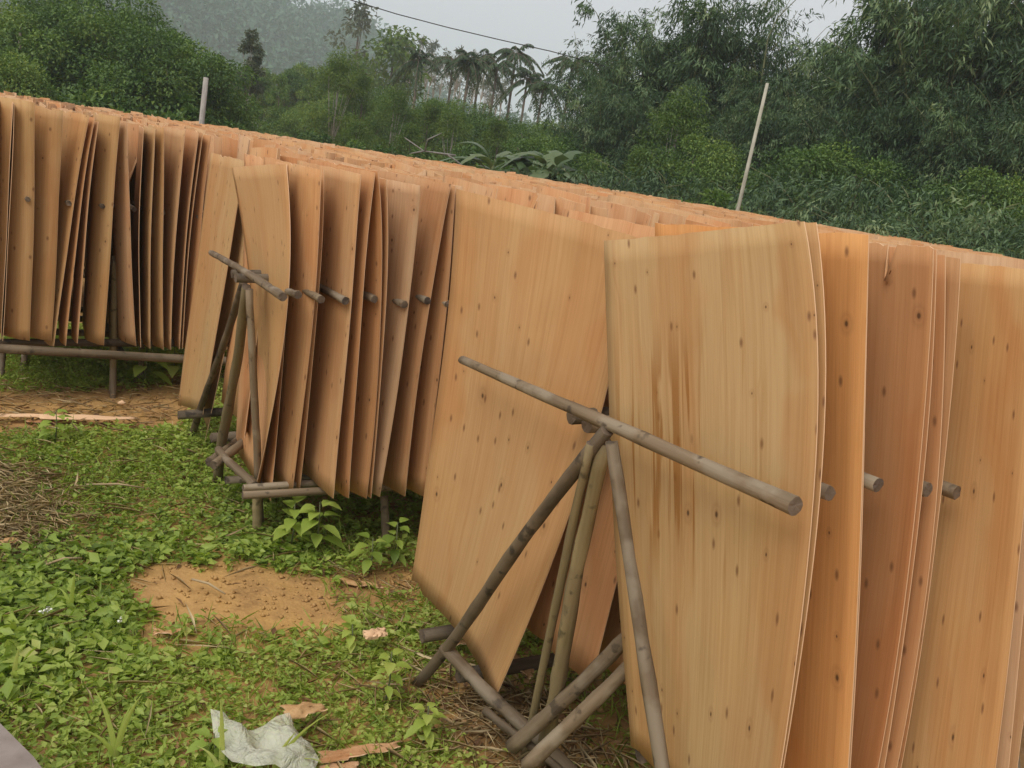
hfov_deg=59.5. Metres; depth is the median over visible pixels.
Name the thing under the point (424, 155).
shrub
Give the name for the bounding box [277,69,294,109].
plantation tree
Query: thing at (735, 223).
veneer sheet
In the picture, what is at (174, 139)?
veneer sheet
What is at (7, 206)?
veneer sheet
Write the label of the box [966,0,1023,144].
bamboo clump
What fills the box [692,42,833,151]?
bamboo clump
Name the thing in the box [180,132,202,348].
veneer sheet
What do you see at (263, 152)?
veneer sheet
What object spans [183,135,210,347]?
veneer sheet
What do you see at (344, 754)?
veneer scrap
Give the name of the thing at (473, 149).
shrub
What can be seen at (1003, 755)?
veneer sheet
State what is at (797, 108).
bamboo clump
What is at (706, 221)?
veneer sheet
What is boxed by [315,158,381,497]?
veneer sheet
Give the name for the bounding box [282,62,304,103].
plantation tree
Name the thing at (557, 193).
veneer sheet
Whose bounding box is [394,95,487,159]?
leafy tree
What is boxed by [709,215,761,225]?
veneer sheet
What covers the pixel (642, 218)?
veneer sheet
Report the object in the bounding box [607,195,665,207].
veneer sheet
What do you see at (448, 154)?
dead branch
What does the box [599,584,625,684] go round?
veneer sheet
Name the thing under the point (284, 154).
veneer sheet
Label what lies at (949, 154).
bamboo clump
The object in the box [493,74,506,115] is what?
gum tree
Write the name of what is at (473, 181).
veneer sheet
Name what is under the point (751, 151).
leaning pole
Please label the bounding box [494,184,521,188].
veneer sheet
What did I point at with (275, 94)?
plantation tree
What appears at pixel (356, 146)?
shrub
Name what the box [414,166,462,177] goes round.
veneer sheet
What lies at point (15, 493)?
straw heap
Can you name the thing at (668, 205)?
veneer sheet
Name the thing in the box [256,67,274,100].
plantation tree
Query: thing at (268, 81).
plantation tree
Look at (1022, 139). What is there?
bamboo clump
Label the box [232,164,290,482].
veneer sheet
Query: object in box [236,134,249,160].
veneer sheet
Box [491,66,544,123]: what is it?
palm tree
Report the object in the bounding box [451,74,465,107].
gum tree
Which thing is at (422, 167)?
veneer sheet
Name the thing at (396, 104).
feathery tree
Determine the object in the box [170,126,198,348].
veneer sheet
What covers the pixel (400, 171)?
veneer sheet
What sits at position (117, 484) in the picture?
dry stick
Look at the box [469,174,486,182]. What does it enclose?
veneer sheet
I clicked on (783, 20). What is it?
bamboo clump
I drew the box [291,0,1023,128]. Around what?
sky
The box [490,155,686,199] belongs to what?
shrub
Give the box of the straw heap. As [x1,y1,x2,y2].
[0,443,132,579]
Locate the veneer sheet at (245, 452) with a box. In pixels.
[236,153,287,500]
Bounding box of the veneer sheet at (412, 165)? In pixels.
[406,164,440,170]
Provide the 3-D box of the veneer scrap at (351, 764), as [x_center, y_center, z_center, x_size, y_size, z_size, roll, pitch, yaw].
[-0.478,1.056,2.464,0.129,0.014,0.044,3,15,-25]
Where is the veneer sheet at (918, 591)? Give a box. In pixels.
[885,255,945,767]
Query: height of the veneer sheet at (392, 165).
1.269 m
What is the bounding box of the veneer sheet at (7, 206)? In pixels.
[1,102,12,336]
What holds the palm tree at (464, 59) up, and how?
on the ground at (194, 602)
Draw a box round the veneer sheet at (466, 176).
[462,174,471,178]
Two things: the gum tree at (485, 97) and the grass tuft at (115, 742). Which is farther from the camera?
the gum tree at (485, 97)
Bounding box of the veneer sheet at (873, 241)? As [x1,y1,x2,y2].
[869,239,896,244]
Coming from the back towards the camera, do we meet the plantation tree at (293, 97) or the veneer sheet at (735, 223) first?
the plantation tree at (293, 97)
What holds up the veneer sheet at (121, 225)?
on the drying rack at (115, 352)
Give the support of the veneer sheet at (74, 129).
on the drying rack at (115, 352)
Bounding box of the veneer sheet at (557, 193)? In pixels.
[536,185,590,213]
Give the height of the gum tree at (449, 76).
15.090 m
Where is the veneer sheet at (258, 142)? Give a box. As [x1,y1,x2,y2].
[252,138,294,153]
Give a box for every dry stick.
[46,557,81,564]
[86,483,147,488]
[191,578,225,593]
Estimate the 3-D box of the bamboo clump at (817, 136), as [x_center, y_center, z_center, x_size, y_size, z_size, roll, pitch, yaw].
[7.398,-4.410,20.431,3.103,4.758,2.988,0,16,-34]
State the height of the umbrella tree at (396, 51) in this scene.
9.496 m
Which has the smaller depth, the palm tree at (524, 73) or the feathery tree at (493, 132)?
the feathery tree at (493, 132)
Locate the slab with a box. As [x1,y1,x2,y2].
[0,724,41,767]
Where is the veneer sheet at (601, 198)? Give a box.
[585,194,607,200]
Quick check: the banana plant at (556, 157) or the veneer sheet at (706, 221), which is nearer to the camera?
the veneer sheet at (706, 221)
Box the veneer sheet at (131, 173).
[106,119,137,318]
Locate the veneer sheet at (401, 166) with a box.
[390,159,444,175]
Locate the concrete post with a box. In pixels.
[199,77,208,123]
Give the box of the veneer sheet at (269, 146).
[248,142,274,154]
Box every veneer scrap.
[0,413,37,416]
[0,537,18,544]
[26,419,75,422]
[38,414,136,419]
[152,628,182,634]
[279,701,327,718]
[318,740,400,762]
[319,761,358,767]
[339,577,382,587]
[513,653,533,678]
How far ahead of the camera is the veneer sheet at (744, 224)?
4.39 m
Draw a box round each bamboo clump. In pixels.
[530,31,640,155]
[535,71,665,180]
[543,0,702,167]
[596,85,704,184]
[607,0,798,128]
[629,75,763,184]
[665,0,831,139]
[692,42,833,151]
[703,88,815,173]
[727,92,844,169]
[743,16,899,140]
[778,83,922,187]
[795,0,1023,181]
[800,0,977,148]
[813,68,996,187]
[889,77,1023,200]
[923,85,1023,202]
[957,0,1023,144]
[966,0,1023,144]
[988,97,1023,178]
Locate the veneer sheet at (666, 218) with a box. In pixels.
[634,206,676,225]
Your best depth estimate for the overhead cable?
24.41 m
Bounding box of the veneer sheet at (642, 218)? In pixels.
[635,211,650,225]
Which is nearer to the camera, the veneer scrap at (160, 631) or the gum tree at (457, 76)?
the veneer scrap at (160, 631)
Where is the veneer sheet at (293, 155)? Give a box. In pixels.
[285,151,312,162]
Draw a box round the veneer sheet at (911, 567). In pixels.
[878,246,936,767]
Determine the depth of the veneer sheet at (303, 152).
5.60 m
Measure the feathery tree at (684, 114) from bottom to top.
4.163 m
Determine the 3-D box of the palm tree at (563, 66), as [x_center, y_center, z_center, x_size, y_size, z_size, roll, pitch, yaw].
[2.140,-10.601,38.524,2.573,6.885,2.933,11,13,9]
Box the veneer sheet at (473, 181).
[458,178,483,183]
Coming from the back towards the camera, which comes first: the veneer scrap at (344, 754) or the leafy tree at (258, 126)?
the leafy tree at (258, 126)
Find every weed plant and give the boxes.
[38,409,72,441]
[127,348,172,386]
[159,347,184,382]
[185,726,227,767]
[272,496,318,553]
[294,500,346,552]
[339,616,365,652]
[347,532,385,574]
[370,648,412,705]
[375,517,411,566]
[403,702,446,748]
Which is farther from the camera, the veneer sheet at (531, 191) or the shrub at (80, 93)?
the shrub at (80, 93)
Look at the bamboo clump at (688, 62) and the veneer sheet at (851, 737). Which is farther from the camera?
the bamboo clump at (688, 62)
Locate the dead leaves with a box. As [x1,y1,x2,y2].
[0,379,633,767]
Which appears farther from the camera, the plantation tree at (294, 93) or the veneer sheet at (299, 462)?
the plantation tree at (294, 93)
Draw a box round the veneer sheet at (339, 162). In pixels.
[317,158,364,168]
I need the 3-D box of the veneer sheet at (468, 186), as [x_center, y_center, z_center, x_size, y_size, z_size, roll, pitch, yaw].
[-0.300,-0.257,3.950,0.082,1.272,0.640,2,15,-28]
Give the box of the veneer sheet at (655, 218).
[593,200,659,226]
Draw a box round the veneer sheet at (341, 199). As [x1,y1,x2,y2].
[297,161,360,498]
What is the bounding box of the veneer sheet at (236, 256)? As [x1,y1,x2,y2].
[204,205,243,439]
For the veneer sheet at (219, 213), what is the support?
on the drying rack at (253, 489)
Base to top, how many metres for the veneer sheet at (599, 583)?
1.266 m
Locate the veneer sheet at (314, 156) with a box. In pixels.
[287,148,326,158]
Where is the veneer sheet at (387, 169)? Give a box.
[383,167,413,176]
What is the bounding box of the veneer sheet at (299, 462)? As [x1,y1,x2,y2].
[267,157,323,487]
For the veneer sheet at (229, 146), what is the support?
on the drying rack at (115, 352)
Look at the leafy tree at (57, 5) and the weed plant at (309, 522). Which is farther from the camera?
the leafy tree at (57, 5)
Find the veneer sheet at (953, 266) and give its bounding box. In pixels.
[897,256,960,767]
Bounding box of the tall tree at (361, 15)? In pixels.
[324,0,387,73]
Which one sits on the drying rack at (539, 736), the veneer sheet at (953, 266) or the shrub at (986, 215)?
the veneer sheet at (953, 266)
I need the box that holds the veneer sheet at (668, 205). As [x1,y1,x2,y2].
[613,192,675,208]
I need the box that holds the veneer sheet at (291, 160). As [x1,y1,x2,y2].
[279,155,306,163]
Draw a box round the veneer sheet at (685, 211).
[666,207,738,219]
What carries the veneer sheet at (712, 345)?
on the drying rack at (539, 736)
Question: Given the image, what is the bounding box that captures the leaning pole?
[736,83,768,210]
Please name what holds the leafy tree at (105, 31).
on the ground at (194, 602)
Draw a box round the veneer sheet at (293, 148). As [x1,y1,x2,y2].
[283,146,300,150]
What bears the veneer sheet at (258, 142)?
on the drying rack at (115, 352)
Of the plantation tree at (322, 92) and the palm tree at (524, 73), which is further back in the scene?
the plantation tree at (322, 92)
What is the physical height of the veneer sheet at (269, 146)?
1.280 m
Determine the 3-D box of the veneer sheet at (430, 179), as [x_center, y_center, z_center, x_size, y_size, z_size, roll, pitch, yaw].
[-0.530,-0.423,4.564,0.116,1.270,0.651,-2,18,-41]
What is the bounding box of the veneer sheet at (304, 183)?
[263,157,320,488]
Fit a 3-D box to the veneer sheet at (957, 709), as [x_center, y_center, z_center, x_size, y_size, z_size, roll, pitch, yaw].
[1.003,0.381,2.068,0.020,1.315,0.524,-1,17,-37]
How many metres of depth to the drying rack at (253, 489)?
3.78 m
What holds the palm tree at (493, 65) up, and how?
on the ground at (194, 602)
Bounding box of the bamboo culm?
[754,0,795,125]
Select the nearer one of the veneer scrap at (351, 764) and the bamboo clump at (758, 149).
the veneer scrap at (351, 764)
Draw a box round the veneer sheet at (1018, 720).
[1009,613,1023,767]
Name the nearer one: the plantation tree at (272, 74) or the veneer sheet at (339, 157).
the veneer sheet at (339, 157)
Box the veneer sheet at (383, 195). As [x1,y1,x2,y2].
[367,178,387,497]
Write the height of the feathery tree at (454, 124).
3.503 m
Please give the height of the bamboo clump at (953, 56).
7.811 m
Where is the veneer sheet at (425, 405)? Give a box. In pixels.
[392,172,454,496]
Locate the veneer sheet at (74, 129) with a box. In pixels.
[44,108,89,345]
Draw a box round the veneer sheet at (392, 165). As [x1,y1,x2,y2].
[370,160,395,168]
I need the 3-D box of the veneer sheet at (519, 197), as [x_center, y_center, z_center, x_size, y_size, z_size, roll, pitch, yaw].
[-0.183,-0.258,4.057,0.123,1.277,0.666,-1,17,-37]
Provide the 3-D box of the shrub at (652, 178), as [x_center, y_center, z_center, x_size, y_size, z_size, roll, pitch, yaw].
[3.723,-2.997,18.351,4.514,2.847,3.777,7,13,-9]
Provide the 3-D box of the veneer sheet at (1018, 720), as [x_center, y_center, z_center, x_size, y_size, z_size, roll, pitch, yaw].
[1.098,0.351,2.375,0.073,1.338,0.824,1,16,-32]
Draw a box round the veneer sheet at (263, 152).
[221,147,280,437]
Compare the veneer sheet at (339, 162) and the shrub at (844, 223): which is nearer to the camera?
the veneer sheet at (339, 162)
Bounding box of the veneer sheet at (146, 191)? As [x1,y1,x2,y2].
[139,125,154,348]
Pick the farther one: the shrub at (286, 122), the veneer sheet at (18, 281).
the shrub at (286, 122)
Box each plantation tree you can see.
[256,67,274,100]
[257,66,275,116]
[264,72,292,119]
[270,73,276,105]
[277,67,303,108]
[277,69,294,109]
[281,75,300,104]
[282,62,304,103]
[291,76,305,101]
[295,66,324,114]
[298,62,308,78]
[311,76,335,109]
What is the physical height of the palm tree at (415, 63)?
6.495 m
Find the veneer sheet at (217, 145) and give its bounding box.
[205,132,221,155]
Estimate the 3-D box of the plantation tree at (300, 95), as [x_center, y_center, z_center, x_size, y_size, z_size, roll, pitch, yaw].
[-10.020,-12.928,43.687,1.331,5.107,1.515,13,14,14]
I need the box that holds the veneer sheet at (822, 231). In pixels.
[774,222,833,232]
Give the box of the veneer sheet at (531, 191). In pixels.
[512,187,555,213]
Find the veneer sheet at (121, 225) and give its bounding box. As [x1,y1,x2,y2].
[107,120,135,345]
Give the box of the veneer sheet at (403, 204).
[372,180,419,496]
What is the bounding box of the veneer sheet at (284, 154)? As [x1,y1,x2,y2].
[280,151,314,159]
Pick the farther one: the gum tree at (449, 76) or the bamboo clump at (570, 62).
the gum tree at (449, 76)
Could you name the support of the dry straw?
on the ground at (194, 602)
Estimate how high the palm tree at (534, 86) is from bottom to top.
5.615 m
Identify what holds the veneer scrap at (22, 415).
on the ground at (194, 602)
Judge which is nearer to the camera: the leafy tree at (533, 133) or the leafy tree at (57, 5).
the leafy tree at (57, 5)
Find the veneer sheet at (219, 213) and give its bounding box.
[178,153,243,412]
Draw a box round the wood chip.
[362,627,387,639]
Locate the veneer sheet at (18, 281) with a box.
[0,96,34,340]
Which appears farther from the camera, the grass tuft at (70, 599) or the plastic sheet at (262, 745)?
the grass tuft at (70, 599)
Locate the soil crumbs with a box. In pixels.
[3,388,594,766]
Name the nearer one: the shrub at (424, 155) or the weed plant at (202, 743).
the weed plant at (202, 743)
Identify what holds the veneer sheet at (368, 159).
on the drying rack at (115, 352)
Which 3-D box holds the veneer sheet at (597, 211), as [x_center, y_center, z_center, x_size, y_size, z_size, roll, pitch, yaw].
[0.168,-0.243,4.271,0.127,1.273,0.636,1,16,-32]
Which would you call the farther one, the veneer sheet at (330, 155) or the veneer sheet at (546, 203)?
the veneer sheet at (330, 155)
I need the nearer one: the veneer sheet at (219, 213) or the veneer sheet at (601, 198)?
the veneer sheet at (219, 213)
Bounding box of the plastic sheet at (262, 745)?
[210,709,318,767]
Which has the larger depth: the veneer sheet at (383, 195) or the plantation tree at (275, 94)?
the plantation tree at (275, 94)
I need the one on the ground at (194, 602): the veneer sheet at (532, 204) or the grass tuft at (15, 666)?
the grass tuft at (15, 666)
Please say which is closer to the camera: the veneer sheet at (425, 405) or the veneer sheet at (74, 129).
the veneer sheet at (425, 405)
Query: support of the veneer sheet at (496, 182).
on the drying rack at (115, 352)
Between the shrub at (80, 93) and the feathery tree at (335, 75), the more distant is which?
the feathery tree at (335, 75)
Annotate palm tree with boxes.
[379,47,442,109]
[426,54,479,104]
[436,49,497,115]
[454,48,507,114]
[470,55,518,115]
[479,44,544,118]
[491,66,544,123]
[515,74,565,128]
[542,55,597,112]
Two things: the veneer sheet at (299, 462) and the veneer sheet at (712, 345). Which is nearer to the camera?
the veneer sheet at (712, 345)
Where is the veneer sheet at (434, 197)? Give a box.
[368,168,450,495]
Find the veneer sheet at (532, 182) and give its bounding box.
[531,181,547,185]
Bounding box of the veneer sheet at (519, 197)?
[479,184,536,206]
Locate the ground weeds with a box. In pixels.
[0,321,650,767]
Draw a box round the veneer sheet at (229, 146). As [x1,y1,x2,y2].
[218,135,237,157]
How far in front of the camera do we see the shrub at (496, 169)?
21.27 m
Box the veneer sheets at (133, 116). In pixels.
[0,91,1011,265]
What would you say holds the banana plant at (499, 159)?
on the ground at (194, 602)
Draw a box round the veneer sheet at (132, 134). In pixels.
[127,123,147,247]
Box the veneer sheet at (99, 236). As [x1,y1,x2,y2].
[82,112,119,344]
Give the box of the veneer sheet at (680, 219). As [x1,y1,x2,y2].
[635,206,685,223]
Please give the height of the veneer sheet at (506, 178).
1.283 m
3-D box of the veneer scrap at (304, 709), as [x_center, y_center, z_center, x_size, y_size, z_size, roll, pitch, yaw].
[-0.604,0.944,2.608,0.124,0.023,0.075,-1,17,-37]
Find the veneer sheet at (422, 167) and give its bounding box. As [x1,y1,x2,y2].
[419,166,450,176]
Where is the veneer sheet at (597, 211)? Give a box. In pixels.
[559,197,607,217]
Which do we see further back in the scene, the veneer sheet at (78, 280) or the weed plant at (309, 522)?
the veneer sheet at (78, 280)
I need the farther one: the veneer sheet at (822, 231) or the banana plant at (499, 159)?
the banana plant at (499, 159)
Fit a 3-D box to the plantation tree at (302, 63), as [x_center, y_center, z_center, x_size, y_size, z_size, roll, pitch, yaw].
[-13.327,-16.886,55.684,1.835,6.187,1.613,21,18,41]
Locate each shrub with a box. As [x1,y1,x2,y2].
[3,52,81,103]
[26,65,149,112]
[75,70,206,123]
[123,89,247,129]
[295,129,332,143]
[345,138,365,149]
[371,144,403,154]
[407,145,456,163]
[437,143,498,168]
[476,155,532,173]
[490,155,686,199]
[593,150,771,206]
[603,183,695,201]
[670,187,741,210]
[680,166,861,217]
[725,198,882,233]
[747,163,992,227]
[769,166,1023,256]
[802,199,982,248]
[852,197,1023,258]
[872,212,1023,259]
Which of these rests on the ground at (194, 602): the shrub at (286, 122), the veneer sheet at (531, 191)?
the shrub at (286, 122)
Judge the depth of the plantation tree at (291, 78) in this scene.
46.11 m
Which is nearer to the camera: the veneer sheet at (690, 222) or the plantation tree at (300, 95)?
the veneer sheet at (690, 222)
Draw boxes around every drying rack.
[0,196,227,398]
[177,250,448,536]
[411,356,1020,767]
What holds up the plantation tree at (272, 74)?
on the ground at (194, 602)
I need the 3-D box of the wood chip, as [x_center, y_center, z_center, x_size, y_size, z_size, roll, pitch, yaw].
[-0.465,0.850,3.059,0.098,0.020,0.055,-2,17,-38]
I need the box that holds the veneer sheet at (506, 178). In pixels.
[482,172,544,185]
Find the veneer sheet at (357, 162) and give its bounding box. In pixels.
[347,157,384,167]
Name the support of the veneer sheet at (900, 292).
on the drying rack at (539, 736)
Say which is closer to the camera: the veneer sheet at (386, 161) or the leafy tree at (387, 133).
the veneer sheet at (386, 161)
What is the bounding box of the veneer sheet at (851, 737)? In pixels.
[849,303,867,767]
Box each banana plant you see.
[440,141,543,174]
[492,150,597,185]
[495,155,543,170]
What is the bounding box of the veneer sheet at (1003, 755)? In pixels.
[870,242,1023,767]
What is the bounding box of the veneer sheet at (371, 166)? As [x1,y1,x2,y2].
[361,164,387,171]
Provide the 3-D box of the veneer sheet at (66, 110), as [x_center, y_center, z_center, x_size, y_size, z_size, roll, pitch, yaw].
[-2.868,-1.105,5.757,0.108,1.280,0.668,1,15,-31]
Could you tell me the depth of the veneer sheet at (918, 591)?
1.97 m
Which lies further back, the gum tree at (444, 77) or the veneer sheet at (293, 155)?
the gum tree at (444, 77)
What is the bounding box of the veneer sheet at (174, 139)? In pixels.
[162,125,185,349]
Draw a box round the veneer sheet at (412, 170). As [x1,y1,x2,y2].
[407,167,426,175]
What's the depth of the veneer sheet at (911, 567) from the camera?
1.90 m
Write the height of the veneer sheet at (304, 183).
1.331 m
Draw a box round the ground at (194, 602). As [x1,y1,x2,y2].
[0,266,1023,767]
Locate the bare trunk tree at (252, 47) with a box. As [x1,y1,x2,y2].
[230,28,266,116]
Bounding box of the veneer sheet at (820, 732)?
[655,222,868,767]
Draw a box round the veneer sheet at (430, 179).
[402,170,442,181]
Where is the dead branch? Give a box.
[405,133,461,164]
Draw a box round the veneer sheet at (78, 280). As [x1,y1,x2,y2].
[71,121,98,342]
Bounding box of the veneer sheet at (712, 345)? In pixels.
[604,222,818,767]
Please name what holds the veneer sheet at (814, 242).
on the drying rack at (539, 736)
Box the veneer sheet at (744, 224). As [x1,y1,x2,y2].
[723,218,752,226]
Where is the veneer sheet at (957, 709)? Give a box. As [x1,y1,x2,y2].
[901,263,1023,767]
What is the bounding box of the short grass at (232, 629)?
[0,323,652,767]
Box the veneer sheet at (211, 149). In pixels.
[201,133,213,227]
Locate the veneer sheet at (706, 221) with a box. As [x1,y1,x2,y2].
[687,215,731,226]
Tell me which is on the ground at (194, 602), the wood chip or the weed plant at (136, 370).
the weed plant at (136, 370)
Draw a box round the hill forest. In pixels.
[0,0,568,134]
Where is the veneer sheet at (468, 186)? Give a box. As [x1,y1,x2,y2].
[443,175,497,198]
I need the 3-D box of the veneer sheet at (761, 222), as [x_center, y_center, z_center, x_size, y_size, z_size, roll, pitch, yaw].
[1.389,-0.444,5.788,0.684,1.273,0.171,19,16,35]
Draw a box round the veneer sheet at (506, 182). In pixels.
[486,177,509,185]
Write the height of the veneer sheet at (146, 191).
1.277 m
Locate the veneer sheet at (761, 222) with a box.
[703,210,779,224]
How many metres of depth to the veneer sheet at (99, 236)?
5.11 m
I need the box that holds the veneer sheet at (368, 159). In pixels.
[342,153,372,160]
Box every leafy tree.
[0,0,119,98]
[0,0,151,83]
[0,27,64,101]
[15,0,218,104]
[72,20,264,130]
[171,65,264,133]
[226,94,268,132]
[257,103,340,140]
[302,91,370,145]
[336,96,465,155]
[349,85,410,149]
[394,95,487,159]
[430,102,504,164]
[460,110,540,162]
[486,118,563,165]
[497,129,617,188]
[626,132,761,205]
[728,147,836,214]
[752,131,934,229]
[898,165,1023,257]
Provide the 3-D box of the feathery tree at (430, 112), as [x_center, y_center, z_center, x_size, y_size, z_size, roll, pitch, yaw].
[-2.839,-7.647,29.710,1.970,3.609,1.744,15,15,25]
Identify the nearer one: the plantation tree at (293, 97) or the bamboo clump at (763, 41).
the bamboo clump at (763, 41)
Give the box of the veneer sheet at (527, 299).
[412,188,636,691]
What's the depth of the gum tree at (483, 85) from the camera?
91.07 m
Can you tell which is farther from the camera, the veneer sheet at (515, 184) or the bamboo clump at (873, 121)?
the bamboo clump at (873, 121)
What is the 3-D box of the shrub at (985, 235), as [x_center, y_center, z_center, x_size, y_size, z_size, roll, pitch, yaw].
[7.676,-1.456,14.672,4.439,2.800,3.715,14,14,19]
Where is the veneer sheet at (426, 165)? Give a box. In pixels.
[416,163,440,168]
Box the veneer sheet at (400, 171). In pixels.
[383,168,419,177]
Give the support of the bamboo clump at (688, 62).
on the ground at (194, 602)
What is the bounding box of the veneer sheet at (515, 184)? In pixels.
[510,181,534,189]
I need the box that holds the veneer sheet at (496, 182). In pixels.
[444,170,501,184]
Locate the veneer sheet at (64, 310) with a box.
[58,117,94,345]
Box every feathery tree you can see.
[295,45,369,146]
[327,68,387,145]
[338,113,379,149]
[361,83,425,156]
[390,122,430,156]
[400,99,449,158]
[428,102,476,165]
[470,115,516,168]
[615,84,719,181]
[615,147,653,191]
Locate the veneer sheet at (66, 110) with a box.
[57,108,71,317]
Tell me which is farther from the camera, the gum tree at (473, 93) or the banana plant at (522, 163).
the gum tree at (473, 93)
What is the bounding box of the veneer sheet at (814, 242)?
[781,222,825,767]
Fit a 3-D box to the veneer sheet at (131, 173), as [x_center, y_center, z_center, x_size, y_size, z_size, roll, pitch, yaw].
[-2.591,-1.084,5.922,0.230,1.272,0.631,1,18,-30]
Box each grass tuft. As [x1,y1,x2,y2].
[11,649,30,678]
[59,574,74,606]
[60,688,141,759]
[196,699,224,767]
[272,713,329,767]
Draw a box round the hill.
[0,0,351,129]
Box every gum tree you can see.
[414,36,428,109]
[423,43,437,101]
[425,39,443,98]
[430,52,441,96]
[438,47,451,98]
[444,56,463,94]
[447,45,466,101]
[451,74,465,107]
[467,75,481,113]
[478,60,493,112]
[480,82,490,112]
[485,74,498,110]
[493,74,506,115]
[495,69,510,119]
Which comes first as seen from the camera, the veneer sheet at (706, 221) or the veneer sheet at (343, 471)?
the veneer sheet at (343, 471)
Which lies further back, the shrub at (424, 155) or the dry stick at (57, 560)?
the shrub at (424, 155)
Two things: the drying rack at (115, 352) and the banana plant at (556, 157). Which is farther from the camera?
the banana plant at (556, 157)
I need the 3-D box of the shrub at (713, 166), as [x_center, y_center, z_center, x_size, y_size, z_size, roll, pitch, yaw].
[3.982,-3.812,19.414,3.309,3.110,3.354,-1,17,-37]
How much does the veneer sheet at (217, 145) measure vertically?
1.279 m
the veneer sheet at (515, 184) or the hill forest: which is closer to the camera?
the veneer sheet at (515, 184)
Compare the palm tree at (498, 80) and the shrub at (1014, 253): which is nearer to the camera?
the shrub at (1014, 253)
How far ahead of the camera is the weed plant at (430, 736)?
2.61 m
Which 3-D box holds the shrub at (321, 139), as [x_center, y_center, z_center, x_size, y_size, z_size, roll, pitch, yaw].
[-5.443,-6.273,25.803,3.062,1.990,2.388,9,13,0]
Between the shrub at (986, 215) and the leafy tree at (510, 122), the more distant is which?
the leafy tree at (510, 122)
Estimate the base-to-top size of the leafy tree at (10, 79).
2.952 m
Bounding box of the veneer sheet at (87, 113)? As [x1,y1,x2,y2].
[82,111,90,267]
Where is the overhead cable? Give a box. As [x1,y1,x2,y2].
[351,0,649,77]
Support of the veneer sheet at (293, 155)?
on the drying rack at (253, 489)
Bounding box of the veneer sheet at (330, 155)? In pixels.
[304,149,334,159]
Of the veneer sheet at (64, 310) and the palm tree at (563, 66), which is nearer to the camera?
the veneer sheet at (64, 310)
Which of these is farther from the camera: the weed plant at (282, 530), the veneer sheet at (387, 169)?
the veneer sheet at (387, 169)
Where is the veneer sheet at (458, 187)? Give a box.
[396,173,461,431]
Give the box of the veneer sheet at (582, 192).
[554,188,585,195]
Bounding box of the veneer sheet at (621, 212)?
[591,200,636,222]
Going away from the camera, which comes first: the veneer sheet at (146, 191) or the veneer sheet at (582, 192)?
the veneer sheet at (146, 191)
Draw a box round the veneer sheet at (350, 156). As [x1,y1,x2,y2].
[330,151,369,164]
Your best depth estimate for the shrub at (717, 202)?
15.56 m
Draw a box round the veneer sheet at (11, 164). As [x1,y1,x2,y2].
[2,103,13,340]
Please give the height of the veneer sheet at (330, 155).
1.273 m
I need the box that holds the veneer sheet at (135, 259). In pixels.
[131,126,143,346]
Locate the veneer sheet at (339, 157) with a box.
[311,149,343,161]
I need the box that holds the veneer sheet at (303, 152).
[298,148,311,155]
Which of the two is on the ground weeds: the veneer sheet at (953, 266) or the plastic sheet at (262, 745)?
the plastic sheet at (262, 745)
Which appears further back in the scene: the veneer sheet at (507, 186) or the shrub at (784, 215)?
the shrub at (784, 215)
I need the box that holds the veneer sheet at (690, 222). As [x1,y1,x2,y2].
[686,219,716,226]
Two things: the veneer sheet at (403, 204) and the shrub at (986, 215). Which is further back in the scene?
the shrub at (986, 215)
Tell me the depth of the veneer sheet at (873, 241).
5.16 m
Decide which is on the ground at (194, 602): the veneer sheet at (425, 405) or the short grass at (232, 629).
the short grass at (232, 629)
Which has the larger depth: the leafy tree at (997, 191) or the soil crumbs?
the leafy tree at (997, 191)
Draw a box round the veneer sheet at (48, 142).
[30,105,62,340]
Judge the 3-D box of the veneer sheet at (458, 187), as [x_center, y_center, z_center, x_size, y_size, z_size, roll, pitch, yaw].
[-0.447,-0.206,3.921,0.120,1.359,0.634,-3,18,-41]
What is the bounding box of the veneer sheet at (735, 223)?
[640,204,740,226]
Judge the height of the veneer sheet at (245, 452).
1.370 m
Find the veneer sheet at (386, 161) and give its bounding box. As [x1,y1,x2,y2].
[375,159,389,162]
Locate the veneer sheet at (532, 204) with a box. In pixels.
[529,195,537,207]
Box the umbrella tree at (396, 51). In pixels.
[342,25,431,104]
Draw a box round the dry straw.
[0,373,647,767]
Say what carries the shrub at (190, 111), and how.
on the ground at (194, 602)
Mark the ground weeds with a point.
(24, 591)
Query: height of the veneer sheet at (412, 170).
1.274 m
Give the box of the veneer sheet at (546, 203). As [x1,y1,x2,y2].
[534,192,575,214]
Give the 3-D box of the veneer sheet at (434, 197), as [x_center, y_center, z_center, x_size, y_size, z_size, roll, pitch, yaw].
[-0.550,-0.237,3.850,0.041,1.308,0.628,-2,18,-40]
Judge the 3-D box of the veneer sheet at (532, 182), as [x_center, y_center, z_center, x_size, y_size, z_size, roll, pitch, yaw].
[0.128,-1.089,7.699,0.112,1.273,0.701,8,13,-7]
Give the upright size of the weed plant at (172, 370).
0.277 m
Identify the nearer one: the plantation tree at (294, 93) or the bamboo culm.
the bamboo culm
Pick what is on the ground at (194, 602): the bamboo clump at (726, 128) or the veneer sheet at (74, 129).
the bamboo clump at (726, 128)
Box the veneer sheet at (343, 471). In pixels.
[307,159,374,497]
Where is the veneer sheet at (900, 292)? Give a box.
[851,242,933,767]
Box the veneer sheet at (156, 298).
[148,124,164,349]
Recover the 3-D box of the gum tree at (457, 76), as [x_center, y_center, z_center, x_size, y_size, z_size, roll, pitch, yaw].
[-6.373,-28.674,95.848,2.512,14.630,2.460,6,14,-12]
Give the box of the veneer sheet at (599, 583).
[527,209,654,685]
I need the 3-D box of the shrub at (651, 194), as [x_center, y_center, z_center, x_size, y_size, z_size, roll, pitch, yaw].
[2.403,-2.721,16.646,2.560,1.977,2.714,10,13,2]

